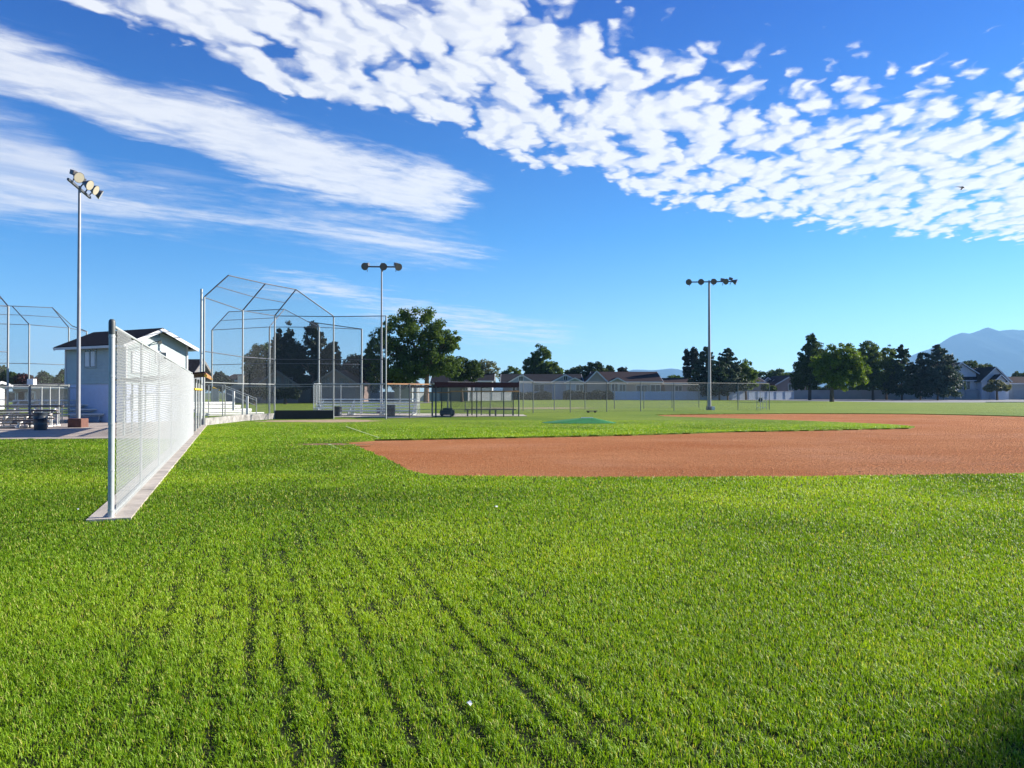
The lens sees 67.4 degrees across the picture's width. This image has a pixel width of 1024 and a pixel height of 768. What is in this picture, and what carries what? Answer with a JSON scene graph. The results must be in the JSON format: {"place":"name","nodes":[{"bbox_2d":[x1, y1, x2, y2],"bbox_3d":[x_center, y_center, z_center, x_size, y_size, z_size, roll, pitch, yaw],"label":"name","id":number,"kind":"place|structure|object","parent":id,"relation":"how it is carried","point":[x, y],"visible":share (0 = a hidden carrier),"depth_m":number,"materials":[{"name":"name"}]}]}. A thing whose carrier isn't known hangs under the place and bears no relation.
{"place":"outdoors","nodes":[
{"label":"outdoors","id":0,"kind":"place"},
{"bbox_2d":[0,381,12,408],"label":"house","id":1,"kind":"structure","parent":0,"point":[2,389],"depth_m":71.76,"materials":[{"name":"white"}]},
{"bbox_2d":[5,383,69,407],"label":"house","id":2,"kind":"structure","parent":0,"point":[13,393],"depth_m":79.98,"materials":[{"name":"grey"}]},
{"bbox_2d":[9,391,27,401],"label":"window","id":3,"kind":"structure","parent":2,"relation":"in","point":[12,394],"depth_m":79.92,"materials":[{"name":"grey glass"}]},
{"bbox_2d":[15,391,35,401],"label":"window","id":4,"kind":"structure","parent":2,"relation":"in","point":[23,396],"depth_m":79.96,"materials":[{"name":"grey glass"}]},
{"bbox_2d":[188,359,210,408],"bbox_3d":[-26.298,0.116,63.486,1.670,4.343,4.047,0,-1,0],"label":"house","id":5,"kind":"structure","parent":0,"point":[193,365],"depth_m":63.18,"materials":[{"name":"brown"}]},
{"bbox_2d":[205,392,224,398],"bbox_3d":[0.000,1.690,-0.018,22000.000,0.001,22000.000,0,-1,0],"label":"terrain","id":6,"kind":"structure","parent":0,"point":[206,393],"depth_m":408.24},
{"bbox_2d":[498,366,521,381],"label":"tree","id":7,"kind":"object","parent":6,"relation":"on","point":[510,369],"visible":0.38,"depth_m":189.36,"materials":[{"name":"green plant"}]},
{"bbox_2d":[522,343,563,373],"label":"tree","id":8,"kind":"object","parent":6,"relation":"on","point":[535,363],"visible":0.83,"depth_m":180.36,"materials":[{"name":"green plant"}]},
{"bbox_2d":[564,361,607,378],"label":"tree","id":9,"kind":"object","parent":6,"relation":"on","point":[584,371],"visible":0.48,"depth_m":184.67,"materials":[{"name":"green plant"}]},
{"bbox_2d":[617,367,628,371],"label":"tree","id":10,"kind":"object","parent":6,"relation":"on","point":[621,369],"visible":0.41,"depth_m":199.29,"materials":[{"name":"green plant"}]},
{"bbox_2d":[682,348,691,377],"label":"tree","id":11,"kind":"object","parent":6,"relation":"on","point":[686,370],"visible":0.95,"depth_m":177.53,"materials":[{"name":"green plant"}]},
{"bbox_2d":[689,346,699,376],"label":"tree","id":12,"kind":"object","parent":6,"relation":"on","point":[694,353],"visible":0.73,"depth_m":177.50,"materials":[{"name":"green plant"}]},
{"bbox_2d":[738,377,765,390],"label":"house","id":13,"kind":"structure","parent":6,"relation":"on","point":[759,385],"depth_m":176.00,"materials":[{"name":"beige"}]},
{"bbox_2d":[756,371,770,377],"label":"tree","id":14,"kind":"object","parent":6,"relation":"on","point":[761,373],"visible":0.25,"depth_m":258.77,"materials":[{"name":"green plant"}]},
{"bbox_2d":[765,368,784,377],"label":"tree","id":15,"kind":"object","parent":6,"relation":"on","point":[778,372],"visible":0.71,"depth_m":258.32,"materials":[{"name":"green plant"}]},
{"bbox_2d":[766,375,805,390],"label":"house","id":16,"kind":"structure","parent":6,"relation":"on","point":[781,383],"depth_m":178.01,"materials":[{"name":"beige"}]},
{"bbox_2d":[806,384,899,389],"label":"hedge","id":17,"kind":"object","parent":6,"relation":"on","point":[827,388],"visible":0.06,"depth_m":180.56,"materials":[{"name":"green plant"}]},
{"bbox_2d":[963,360,994,367],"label":"tree","id":18,"kind":"object","parent":6,"relation":"on","point":[972,363],"visible":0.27,"depth_m":188.79,"materials":[{"name":"green plant"}]},
{"bbox_2d":[1008,377,1023,389],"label":"house","id":19,"kind":"structure","parent":6,"relation":"on","point":[1017,383],"depth_m":176.13,"materials":[{"name":"grey"}]},
{"bbox_2d":[1011,371,1023,376],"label":"tree","id":20,"kind":"object","parent":6,"relation":"on","point":[1016,374],"visible":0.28,"depth_m":239.56,"materials":[{"name":"green plant"}]},
{"bbox_2d":[226,374,253,402],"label":"house","id":21,"kind":"structure","parent":0,"point":[228,397],"depth_m":119.99,"materials":[{"name":"beige"}]},
{"bbox_2d":[0,399,1023,767],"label":"lawn","id":22,"kind":"structure","parent":0,"point":[804,407],"depth_m":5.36,"materials":[{"name":"green plant"}]},
{"bbox_2d":[0,365,17,403],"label":"tree","id":23,"kind":"object","parent":22,"relation":"on","point":[11,373],"visible":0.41,"depth_m":104.42,"materials":[{"name":"green plant"}]},
{"bbox_2d":[12,373,37,384],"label":"tree","id":24,"kind":"object","parent":22,"relation":"on","point":[21,381],"visible":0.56,"depth_m":104.27,"materials":[{"name":"green plant"}]},
{"bbox_2d":[0,305,86,408],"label":"backstop","id":25,"kind":"object","parent":22,"relation":"on","point":[51,376],"visible":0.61,"depth_m":53.00,"materials":[{"name":"metal"}]},
{"bbox_2d":[35,371,51,382],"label":"tree","id":26,"kind":"object","parent":22,"relation":"on","point":[40,375],"visible":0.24,"depth_m":107.34,"materials":[{"name":"green plant"}]},
{"bbox_2d":[54,369,64,382],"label":"tree","id":27,"kind":"object","parent":22,"relation":"on","point":[62,378],"visible":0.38,"depth_m":99.14,"materials":[{"name":"green plant"}]},
{"bbox_2d":[0,417,199,439],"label":"concrete apron","id":28,"kind":"object","parent":22,"relation":"on","point":[95,430],"visible":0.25,"depth_m":30.97,"materials":[{"name":"grey concrete"}]},
{"bbox_2d":[0,296,8,419],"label":"backstop","id":29,"kind":"object","parent":28,"relation":"on","point":[7,365],"visible":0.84,"depth_m":40.97,"materials":[{"name":"metal"}]},
{"bbox_2d":[0,386,30,427],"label":"chain link fence","id":30,"kind":"object","parent":28,"relation":"on","point":[29,398],"visible":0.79,"depth_m":33.74,"materials":[{"name":"grey metal"}]},
{"bbox_2d":[0,405,63,427],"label":"bleachers","id":31,"kind":"object","parent":28,"relation":"on","point":[18,424],"visible":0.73,"depth_m":34.62,"materials":[{"name":"grey metal"}]},
{"bbox_2d":[33,412,47,429],"bbox_3d":[-19.763,1.556,32.185,0.562,0.745,0.562,0,-1,-12],"label":"trash can","id":32,"kind":"object","parent":28,"relation":"on","point":[40,420],"visible":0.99,"depth_m":31.99,"materials":[{"name":"plastic"}]},
{"bbox_2d":[28,387,75,424],"bbox_3d":[-22.895,1.092,39.426,0.482,1.870,8.674,0,-1,-13],"label":"chain link fence","id":33,"kind":"object","parent":28,"relation":"on","point":[58,398],"visible":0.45,"depth_m":37.55,"materials":[{"name":"metal"}]},
{"bbox_2d":[27,379,36,384],"bbox_3d":[-21.875,-0.094,35.003,0.300,0.270,0.280,0,-1,0],"label":"junction box","id":34,"kind":"object","parent":33,"relation":"attached to","point":[31,381],"visible":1,"depth_m":34.86,"materials":[{"name":"white plastic"}]},
{"bbox_2d":[3,400,103,422],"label":"bleachers","id":35,"kind":"object","parent":28,"relation":"on","point":[87,414],"visible":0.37,"depth_m":40.86,"materials":[{"name":"white paint"}]},
{"bbox_2d":[67,169,103,427],"bbox_3d":[-19.570,-3.761,34.992,0.934,11.480,3.561,0,-1,-12],"label":"light pole","id":36,"kind":"object","parent":28,"relation":"on","point":[78,421],"visible":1,"depth_m":34.78,"materials":[{"name":"grey metal"}]},
{"bbox_2d":[53,328,198,422],"bbox_3d":[-21.512,-0.475,42.906,6.234,5.080,4.647,0,-1,29],"label":"press box","id":37,"kind":"object","parent":28,"relation":"on","point":[95,362],"visible":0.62,"depth_m":41.52,"materials":[{"name":"grey"}]},
{"bbox_2d":[84,349,96,368],"bbox_3d":[-22.778,-1.371,41.484,1.040,1.060,0.070,0,-1,29],"label":"window","id":38,"kind":"structure","parent":37,"relation":"in","point":[90,355],"depth_m":41.44,"materials":[{"name":"white glass"}]},
{"bbox_2d":[132,351,150,372],"bbox_3d":[-19.670,-1.159,40.744,0.070,1.160,1.060,0,-1,29],"label":"window","id":39,"kind":"structure","parent":37,"relation":"in","point":[133,351],"depth_m":40.59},
{"bbox_2d":[115,371,211,433],"bbox_3d":[-14.115,0.753,31.661,3.115,2.380,7.630,0,-1,-20],"label":"dugout","id":40,"kind":"object","parent":28,"relation":"on","point":[196,388],"visible":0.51,"depth_m":30.89,"materials":[{"name":"metal"}]},
{"bbox_2d":[86,425,206,521],"bbox_3d":[-10.020,1.857,23.376,0.500,0.093,29.485,0,-1,-20],"label":"mow strip","id":41,"kind":"object","parent":22,"relation":"on","point":[130,508],"visible":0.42,"depth_m":12.00,"materials":[{"name":"concrete"}]},
{"bbox_2d":[107,319,193,517],"bbox_3d":[-8.378,0.545,18.914,0.100,2.520,19.792,0,-1,-20],"label":"chain link fence","id":42,"kind":"object","parent":41,"relation":"on","point":[182,408],"visible":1,"depth_m":12.59,"materials":[{"name":"metal"}]},
{"bbox_2d":[212,387,219,412],"bbox_3d":[-20.043,1.150,51.991,0.522,1.926,0.120,0,-1,0],"label":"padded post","id":43,"kind":"object","parent":22,"relation":"on","point":[214,393],"visible":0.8,"depth_m":51.94,"materials":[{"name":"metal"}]},
{"bbox_2d":[205,371,234,392],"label":"tree","id":44,"kind":"object","parent":22,"relation":"on","point":[216,378],"visible":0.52,"depth_m":104.36,"materials":[{"name":"green plant"}]},
{"bbox_2d":[194,385,263,417],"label":"stand steps","id":45,"kind":"structure","parent":22,"relation":"on","point":[211,405],"depth_m":46.05,"materials":[{"name":"white paint"}]},
{"bbox_2d":[238,384,270,404],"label":"shrub","id":46,"kind":"object","parent":22,"relation":"on","point":[260,390],"visible":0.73,"depth_m":99.40,"materials":[{"name":"green plant"}]},
{"bbox_2d":[241,342,275,382],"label":"tree","id":47,"kind":"object","parent":22,"relation":"on","point":[255,353],"visible":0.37,"depth_m":118.73,"materials":[{"name":"green plant"}]},
{"bbox_2d":[262,328,281,376],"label":"pine tree","id":48,"kind":"object","parent":22,"relation":"on","point":[278,336],"visible":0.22,"depth_m":116.41,"materials":[{"name":"green plant"}]},
{"bbox_2d":[246,370,314,402],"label":"house","id":49,"kind":"structure","parent":22,"relation":"on","point":[302,395],"depth_m":112.00,"materials":[{"name":"grey"}]},
{"bbox_2d":[271,377,280,387],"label":"window","id":50,"kind":"structure","parent":49,"relation":"in","point":[277,381],"depth_m":111.97,"materials":[{"name":"grey glass"}]},
{"bbox_2d":[271,387,301,403],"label":"shrub","id":51,"kind":"object","parent":22,"relation":"on","point":[281,394],"visible":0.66,"depth_m":103.45,"materials":[{"name":"green plant"}]},
{"bbox_2d":[211,309,362,412],"bbox_3d":[-16.536,-1.686,55.763,11.207,7.780,4.092,0,-1,8],"label":"backstop","id":52,"kind":"object","parent":22,"relation":"on","point":[293,389],"visible":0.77,"depth_m":54.70,"materials":[{"name":"metal"}]},
{"bbox_2d":[200,275,386,424],"bbox_3d":[-13.154,-1.762,42.951,5.493,7.674,11.666,0,-1,36],"label":"backstop","id":53,"kind":"object","parent":22,"relation":"on","point":[303,414],"visible":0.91,"depth_m":45.59,"materials":[{"name":"metal"}]},
{"bbox_2d":[270,320,341,402],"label":"tree","id":54,"kind":"object","parent":22,"relation":"on","point":[306,344],"visible":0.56,"depth_m":113.07,"materials":[{"name":"green plant"}]},
{"bbox_2d":[255,419,371,421],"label":"home plate dirt","id":55,"kind":"structure","parent":22,"relation":"on","point":[343,420],"depth_m":43.45,"materials":[{"name":"soil"}]},
{"bbox_2d":[290,443,374,445],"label":"worn turf","id":56,"kind":"structure","parent":22,"relation":"on","point":[333,444],"depth_m":23.46,"materials":[{"name":"soil"}]},
{"bbox_2d":[311,369,369,401],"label":"house","id":57,"kind":"structure","parent":22,"relation":"on","point":[339,376],"depth_m":112.00,"materials":[{"name":"grey"}]},
{"bbox_2d":[341,352,379,389],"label":"tree","id":58,"kind":"object","parent":22,"relation":"on","point":[347,368],"visible":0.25,"depth_m":120.87,"materials":[{"name":"green plant"}]},
{"bbox_2d":[370,366,413,401],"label":"tree","id":59,"kind":"object","parent":22,"relation":"on","point":[388,381],"visible":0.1,"depth_m":124.85,"materials":[{"name":"green plant"}]},
{"bbox_2d":[394,377,418,401],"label":"house","id":60,"kind":"structure","parent":22,"relation":"on","point":[396,395],"depth_m":124.99,"materials":[{"name":"grey"}]},
{"bbox_2d":[387,383,432,417],"bbox_3d":[-6.226,1.040,47.327,0.168,2.145,3.564,-1,-1,45],"label":"chain link fence","id":61,"kind":"object","parent":22,"relation":"on","point":[402,384],"visible":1,"depth_m":47.15,"materials":[{"name":"grey metal"}]},
{"bbox_2d":[360,306,463,402],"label":"tree","id":62,"kind":"object","parent":22,"relation":"on","point":[425,359],"visible":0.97,"depth_m":116.65,"materials":[{"name":"green plant"}]},
{"bbox_2d":[334,413,525,417],"bbox_3d":[-6.250,2.182,52.779,14.500,0.080,8.800,0,-1,0],"label":"concrete pad","id":63,"kind":"object","parent":22,"relation":"on","point":[405,415],"visible":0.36,"depth_m":52.02,"materials":[{"name":"grey concrete"}]},
{"bbox_2d":[334,406,341,415],"bbox_3d":[-11.401,1.792,50.283,0.572,0.665,0.572,0,-1,-12],"label":"trash can","id":64,"kind":"object","parent":63,"relation":"on","point":[338,409],"visible":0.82,"depth_m":50.06,"materials":[{"name":"plastic"}]},
{"bbox_2d":[313,383,419,415],"bbox_3d":[-9.916,1.039,52.579,6.945,2.201,3.076,0,-1,-2],"label":"fence","id":65,"kind":"object","parent":63,"relation":"on","point":[382,410],"visible":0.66,"depth_m":52.91,"materials":[{"name":"metal"}]},
{"bbox_2d":[361,262,401,412],"bbox_3d":[-9.538,-3.388,56.367,2.951,11.197,0.966,0,-1,0],"label":"light pole","id":66,"kind":"object","parent":63,"relation":"on","point":[384,266],"visible":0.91,"depth_m":56.46,"materials":[{"name":"grey metal"}]},
{"bbox_2d":[387,405,394,415],"bbox_3d":[-7.922,1.742,50.284,0.603,0.765,0.603,0,-1,-12],"label":"trash can","id":67,"kind":"object","parent":63,"relation":"on","point":[392,410],"visible":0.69,"depth_m":50.05,"materials":[{"name":"plastic"}]},
{"bbox_2d":[440,399,454,415],"bbox_3d":[-4.259,1.566,50.586,0.950,1.096,0.540,0,-1,0],"label":"ball cart","id":68,"kind":"object","parent":63,"relation":"on","point":[446,411],"visible":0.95,"depth_m":50.33,"materials":[{"name":"black metal"}]},
{"bbox_2d":[370,392,511,401],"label":"block wall","id":69,"kind":"structure","parent":22,"relation":"on","point":[438,398],"depth_m":143.95,"materials":[{"name":"grey concrete"}]},
{"bbox_2d":[429,375,470,400],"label":"house","id":70,"kind":"structure","parent":22,"relation":"on","point":[442,378],"depth_m":140.00,"materials":[{"name":"grey"}]},
{"bbox_2d":[408,381,518,417],"bbox_3d":[-2.757,1.002,50.935,7.988,2.300,3.134,0,-1,-21],"label":"dugout","id":71,"kind":"object","parent":22,"relation":"on","point":[488,386],"visible":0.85,"depth_m":50.09,"materials":[{"name":"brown metal"}]},
{"bbox_2d":[448,356,484,401],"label":"tree","id":72,"kind":"object","parent":22,"relation":"on","point":[473,373],"visible":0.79,"depth_m":131.11,"materials":[{"name":"green plant"}]},
{"bbox_2d":[473,373,495,390],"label":"house","id":73,"kind":"structure","parent":22,"relation":"on","point":[489,377],"depth_m":152.99,"materials":[{"name":"white"}]},
{"bbox_2d":[471,359,500,378],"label":"tree","id":74,"kind":"object","parent":22,"relation":"on","point":[485,365],"visible":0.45,"depth_m":157.39,"materials":[{"name":"green plant"}]},
{"bbox_2d":[512,390,551,399],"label":"hedge","id":75,"kind":"object","parent":22,"relation":"on","point":[535,396],"visible":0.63,"depth_m":157.57,"materials":[{"name":"green plant"}]},
{"bbox_2d":[448,382,698,411],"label":"chain link fence","id":76,"kind":"object","parent":22,"relation":"on","point":[582,394],"visible":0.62,"depth_m":71.16,"materials":[{"name":"grey metal"}]},
{"bbox_2d":[543,417,615,423],"bbox_3d":[3.535,1.887,40.382,3.840,0.272,2.700,0,-1,0],"label":"pitching mound","id":77,"kind":"object","parent":22,"relation":"on","point":[586,420],"visible":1,"depth_m":39.46,"materials":[{"name":"green plastic"}]},
{"bbox_2d":[563,390,613,399],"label":"hedge","id":78,"kind":"object","parent":22,"relation":"on","point":[598,394],"visible":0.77,"depth_m":157.54,"materials":[{"name":"green plant"}]},
{"bbox_2d":[519,381,769,412],"bbox_3d":[12.078,1.077,64.793,26.862,2.450,0.528,0,-1,-30],"label":"chain link fence","id":79,"kind":"object","parent":22,"relation":"on","point":[640,400],"visible":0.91,"depth_m":64.16,"materials":[{"name":"grey metal"}]},
{"bbox_2d":[686,277,737,409],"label":"light pole","id":80,"kind":"object","parent":22,"relation":"on","point":[712,281],"visible":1,"depth_m":69.51,"materials":[{"name":"metal"}]},
{"bbox_2d":[0,0,1023,391],"label":"sky","id":81,"kind":"structure","parent":0,"point":[556,175],"materials":[{"name":"blue"}]},
{"bbox_2d":[500,374,585,399],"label":"house","id":82,"kind":"structure","parent":0,"point":[561,379],"depth_m":165.61,"materials":[{"name":"grey"}]},
{"bbox_2d":[534,384,543,391],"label":"window","id":83,"kind":"structure","parent":82,"relation":"in","point":[537,385],"depth_m":167.96,"materials":[{"name":"grey glass"}]},
{"bbox_2d":[576,384,583,390],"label":"window","id":84,"kind":"structure","parent":82,"relation":"in","point":[578,386],"depth_m":163.79,"materials":[{"name":"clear glass"}]},
{"bbox_2d":[583,371,663,391],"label":"house","id":85,"kind":"structure","parent":0,"point":[597,377],"depth_m":171.00,"materials":[{"name":"beige"}]},
{"bbox_2d":[650,384,660,390],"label":"window","id":86,"kind":"structure","parent":85,"relation":"in","point":[651,385],"depth_m":170.98,"materials":[{"name":"grey glass"}]},
{"bbox_2d":[493,368,825,390],"bbox_3d":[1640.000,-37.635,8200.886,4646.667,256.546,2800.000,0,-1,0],"label":"hills","id":87,"kind":"structure","parent":0,"point":[664,373],"depth_m":7988.64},
{"bbox_2d":[349,414,1023,477],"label":"infield dirt","id":88,"kind":"structure","parent":0,"point":[944,423],"depth_m":21.78,"materials":[{"name":"soil"}]},
{"bbox_2d":[757,392,766,409],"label":"equipment rack","id":89,"kind":"object","parent":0,"point":[760,399],"visible":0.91,"depth_m":69.20,"materials":[{"name":"metal"}]},
{"bbox_2d":[770,399,1023,401],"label":"road","id":90,"kind":"structure","parent":0,"point":[881,400],"depth_m":153.06,"materials":[{"name":"grey asphalt"}]},
{"bbox_2d":[661,378,694,390],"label":"house","id":91,"kind":"structure","parent":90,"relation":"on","point":[674,381],"depth_m":172.32,"materials":[{"name":"beige"}]},
{"bbox_2d":[687,346,715,390],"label":"pine tree","id":92,"kind":"object","parent":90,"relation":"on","point":[700,368],"visible":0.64,"depth_m":163.48,"materials":[{"name":"green plant"}]},
{"bbox_2d":[613,391,793,399],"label":"vinyl fence","id":93,"kind":"object","parent":90,"relation":"on","point":[780,395],"visible":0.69,"depth_m":162.54,"materials":[{"name":"white plastic"}]},
{"bbox_2d":[698,361,741,399],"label":"tree","id":94,"kind":"object","parent":90,"relation":"on","point":[722,375],"visible":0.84,"depth_m":156.68,"materials":[{"name":"green plant"}]},
{"bbox_2d":[706,348,750,399],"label":"pine tree","id":95,"kind":"object","parent":90,"relation":"on","point":[727,358],"visible":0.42,"depth_m":160.99,"materials":[{"name":"green plant"}]},
{"bbox_2d":[739,358,759,399],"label":"tree","id":96,"kind":"object","parent":90,"relation":"on","point":[749,372],"visible":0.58,"depth_m":164.88,"materials":[{"name":"green plant"}]},
{"bbox_2d":[760,384,776,390],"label":"shrub","id":97,"kind":"object","parent":90,"relation":"on","point":[772,388],"visible":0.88,"depth_m":175.27,"materials":[{"name":"green plant"}]},
{"bbox_2d":[789,333,829,399],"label":"tree","id":98,"kind":"object","parent":90,"relation":"on","point":[802,377],"visible":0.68,"depth_m":159.14,"materials":[{"name":"green plant"}]},
{"bbox_2d":[808,343,872,401],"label":"tree","id":99,"kind":"object","parent":90,"relation":"on","point":[835,369],"visible":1,"depth_m":128.58,"materials":[{"name":"green plant"}]},
{"bbox_2d":[853,340,895,399],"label":"tree","id":100,"kind":"object","parent":90,"relation":"on","point":[875,361],"visible":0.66,"depth_m":160.55,"materials":[{"name":"green plant"}]},
{"bbox_2d":[876,344,896,399],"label":"tree","id":101,"kind":"object","parent":90,"relation":"on","point":[887,350],"visible":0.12,"depth_m":167.56,"materials":[{"name":"green plant"}]},
{"bbox_2d":[880,344,922,399],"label":"pine tree","id":102,"kind":"object","parent":90,"relation":"on","point":[904,375],"visible":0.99,"depth_m":159.07,"materials":[{"name":"green plant"}]},
{"bbox_2d":[793,390,1023,399],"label":"block wall","id":103,"kind":"structure","parent":90,"relation":"on","point":[878,394],"depth_m":172.13,"materials":[{"name":"grey concrete"}]},
{"bbox_2d":[914,352,924,399],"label":"pine tree","id":104,"kind":"object","parent":90,"relation":"on","point":[919,356],"visible":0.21,"depth_m":165.96,"materials":[{"name":"green plant"}]},
{"bbox_2d":[906,344,966,399],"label":"pine tree","id":105,"kind":"object","parent":90,"relation":"on","point":[942,378],"visible":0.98,"depth_m":156.05,"materials":[{"name":"green plant"}]},
{"bbox_2d":[932,362,1012,399],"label":"house","id":106,"kind":"structure","parent":90,"relation":"on","point":[976,378],"depth_m":169.42,"materials":[{"name":"white"}]},
{"bbox_2d":[982,379,1012,399],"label":"small tree","id":107,"kind":"object","parent":90,"relation":"on","point":[997,386],"visible":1,"depth_m":159.41,"materials":[{"name":"green plant"}]},
{"bbox_2d":[883,327,1023,383],"bbox_3d":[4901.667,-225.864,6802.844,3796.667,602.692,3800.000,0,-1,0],"label":"mountain","id":108,"kind":"structure","parent":0,"point":[1003,351],"depth_m":6405.43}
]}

